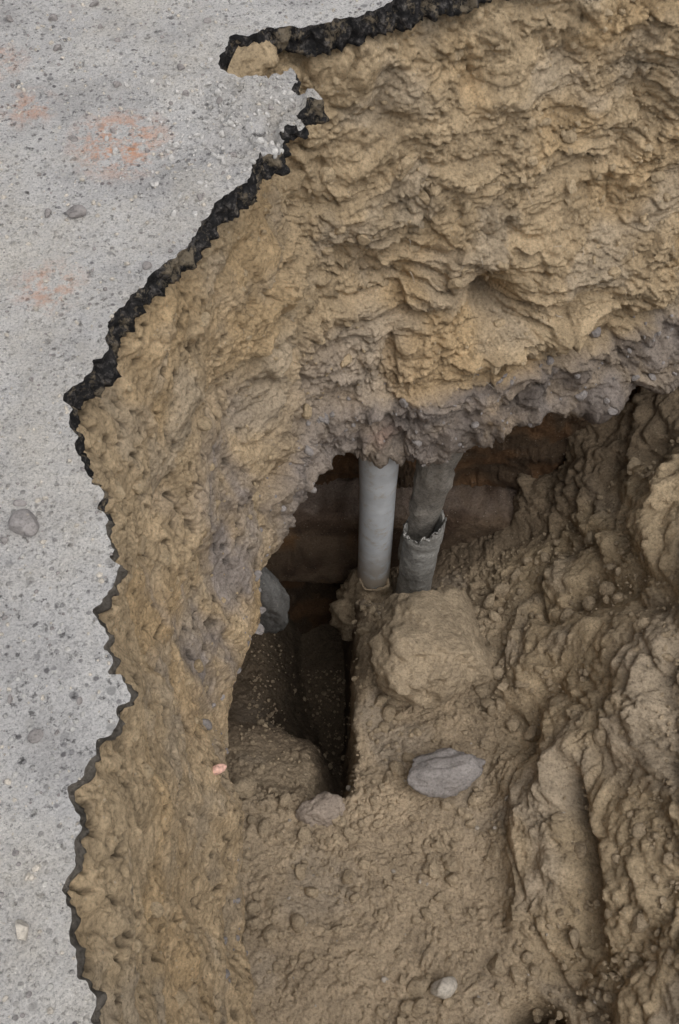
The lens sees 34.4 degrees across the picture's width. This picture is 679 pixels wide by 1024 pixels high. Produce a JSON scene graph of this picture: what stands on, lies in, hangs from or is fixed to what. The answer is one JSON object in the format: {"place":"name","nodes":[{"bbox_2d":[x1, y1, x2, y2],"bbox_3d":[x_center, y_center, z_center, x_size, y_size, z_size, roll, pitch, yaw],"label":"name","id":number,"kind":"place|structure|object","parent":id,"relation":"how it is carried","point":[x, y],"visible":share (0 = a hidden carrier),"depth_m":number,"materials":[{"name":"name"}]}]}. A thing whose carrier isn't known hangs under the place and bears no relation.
{"place":"outdoors","nodes":[
{"label":"outdoors","id":0,"kind":"place"},
{"bbox_2d":[0,0,508,1023],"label":"asphalt road","id":1,"kind":"structure","parent":0,"point":[40,970],"depth_m":1.98,"materials":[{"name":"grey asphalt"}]},
{"bbox_2d":[15,919,28,940],"bbox_3d":[-0.409,0.537,1.413,0.016,0.024,0.026,1,60,0],"label":"road pebble","id":2,"kind":"object","parent":1,"relation":"on","point":[22,928],"visible":1,"depth_m":1.41,"materials":[{"name":"stone"}]},
{"bbox_2d":[8,509,38,535],"bbox_3d":[-0.493,0.020,1.712,0.046,0.032,0.051,-20,62,-11],"label":"road pebble","id":3,"kind":"object","parent":1,"relation":"on","point":[22,522],"visible":1,"depth_m":1.70,"materials":[{"name":"grey stone"}]},
{"bbox_2d":[66,205,86,217],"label":"road pebble","id":4,"kind":"object","parent":1,"relation":"on","point":[75,211],"visible":1,"depth_m":2.04,"materials":[{"name":"grey stone"}]},
{"bbox_2d":[55,9,315,275],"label":"asphalt crumbs","id":5,"kind":"object","parent":1,"relation":"on","point":[221,133],"visible":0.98,"depth_m":2.17,"materials":[{"name":"grey asphalt"}]},
{"bbox_2d":[0,0,373,1021],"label":"road grit","id":6,"kind":"object","parent":1,"relation":"on","point":[8,782],"visible":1,"depth_m":2.03,"materials":[{"name":"stone"}]},
{"bbox_2d":[67,0,678,1023],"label":"excavation wall","id":7,"kind":"structure","parent":0,"point":[151,824],"depth_m":2.75,"materials":[{"name":"soil"}]},
{"bbox_2d":[213,764,226,774],"bbox_3d":[-0.299,0.632,2.695,0.048,0.024,0.023,-20,73,-11],"label":"brick fragment","id":8,"kind":"object","parent":7,"relation":"on","point":[219,769],"visible":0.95,"depth_m":2.69,"materials":[{"name":"pink brick"}]},
{"bbox_2d":[96,0,678,1023],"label":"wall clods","id":9,"kind":"object","parent":7,"relation":"on","point":[204,422],"depth_m":2.73,"materials":[{"name":"soil"}]},
{"bbox_2d":[202,314,676,982],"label":"ledge gravel","id":10,"kind":"structure","parent":7,"relation":"on","point":[596,332],"depth_m":3.26,"materials":[{"name":"gravel"}]},
{"bbox_2d":[381,194,675,412],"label":"pebbles","id":11,"kind":"object","parent":7,"relation":"attached to","point":[480,267],"visible":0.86,"depth_m":3.02,"materials":[{"name":"stone"}]},
{"bbox_2d":[225,386,678,1023],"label":"pit floor soil","id":12,"kind":"structure","parent":0,"point":[631,686],"depth_m":3.39,"materials":[{"name":"brown soil"}]},
{"bbox_2d":[233,777,256,797],"bbox_3d":[-0.310,0.890,3.551,0.085,0.061,0.067,3,60,2],"label":"rock","id":13,"kind":"object","parent":12,"relation":"on","point":[245,787],"visible":0.84,"depth_m":3.54,"materials":[{"name":"stone"}]},
{"bbox_2d":[259,567,289,633],"bbox_3d":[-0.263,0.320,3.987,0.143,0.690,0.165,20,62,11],"label":"rock","id":14,"kind":"object","parent":12,"relation":"on","point":[275,600],"visible":0.58,"depth_m":3.91,"materials":[{"name":"grey stone"}]},
{"bbox_2d":[295,791,345,826],"bbox_3d":[-0.061,0.969,3.546,0.163,0.106,0.114,-20,73,-11],"label":"rock","id":15,"kind":"object","parent":12,"relation":"on","point":[324,808],"visible":0.98,"depth_m":3.52,"materials":[{"name":"stone"}]},
{"bbox_2d":[329,569,393,640],"bbox_3d":[0.100,0.354,4.470,0.292,0.424,0.282,0,60,0],"label":"mud collar","id":16,"kind":"object","parent":12,"relation":"on","point":[351,591],"visible":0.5,"depth_m":4.42,"materials":[{"name":"brown soil"}]},
{"bbox_2d":[357,457,398,588],"bbox_3d":[0.129,0.111,4.093,0.136,1.601,0.134,0,60,0],"label":"pvc pipe","id":17,"kind":"object","parent":12,"relation":"on","point":[377,492],"visible":0.6,"depth_m":3.85,"materials":[{"name":"grey plastic"}]},
{"bbox_2d":[265,477,516,583],"bbox_3d":[0.225,0.085,4.554,1.650,0.702,0.258,0,60,0],"label":"concrete duct","id":18,"kind":"object","parent":12,"relation":"on","point":[319,544],"visible":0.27,"depth_m":4.32,"materials":[{"name":"concrete"}]},
{"bbox_2d":[406,976,433,1000],"bbox_3d":[0.232,1.390,3.201,0.062,0.078,0.090,35,66,18],"label":"rock","id":19,"kind":"object","parent":12,"relation":"on","point":[417,987],"visible":0.88,"depth_m":3.18,"materials":[{"name":"stone"}]},
{"bbox_2d":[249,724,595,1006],"bbox_3d":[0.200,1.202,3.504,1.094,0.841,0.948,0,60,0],"label":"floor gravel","id":20,"kind":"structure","parent":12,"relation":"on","point":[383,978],"depth_m":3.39,"materials":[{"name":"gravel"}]},
{"bbox_2d":[396,453,462,593],"bbox_3d":[0.316,0.064,3.962,0.195,1.277,0.211,0,60,0],"label":"broken pipe","id":21,"kind":"object","parent":12,"relation":"on","point":[421,536],"visible":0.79,"depth_m":3.87,"materials":[{"name":"grey concrete"}]},
{"bbox_2d":[367,585,493,709],"bbox_3d":[0.307,0.454,3.670,0.445,0.347,0.576,8,19,-2],"label":"boulder","id":22,"kind":"object","parent":12,"relation":"on","point":[429,649],"visible":1,"depth_m":3.50,"materials":[{"name":"stone"}]},
{"bbox_2d":[430,976,456,998],"bbox_3d":[0.302,1.370,3.159,0.082,0.072,0.057,-4,67,-36],"label":"stone","id":23,"kind":"object","parent":12,"relation":"on","point":[444,988],"visible":1,"depth_m":3.13,"materials":[{"name":"grey stone"}]},
{"bbox_2d":[407,747,485,798],"bbox_3d":[0.339,0.841,3.537,0.270,0.144,0.156,-10,77,-12],"label":"rock","id":24,"kind":"object","parent":12,"relation":"on","point":[444,773],"visible":1,"depth_m":3.48,"materials":[{"name":"grey stone"}]},
{"bbox_2d":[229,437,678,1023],"bbox_3d":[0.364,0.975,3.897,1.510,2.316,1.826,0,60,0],"label":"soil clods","id":25,"kind":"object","parent":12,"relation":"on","point":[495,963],"visible":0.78,"depth_m":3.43,"materials":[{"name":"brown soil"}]}
]}

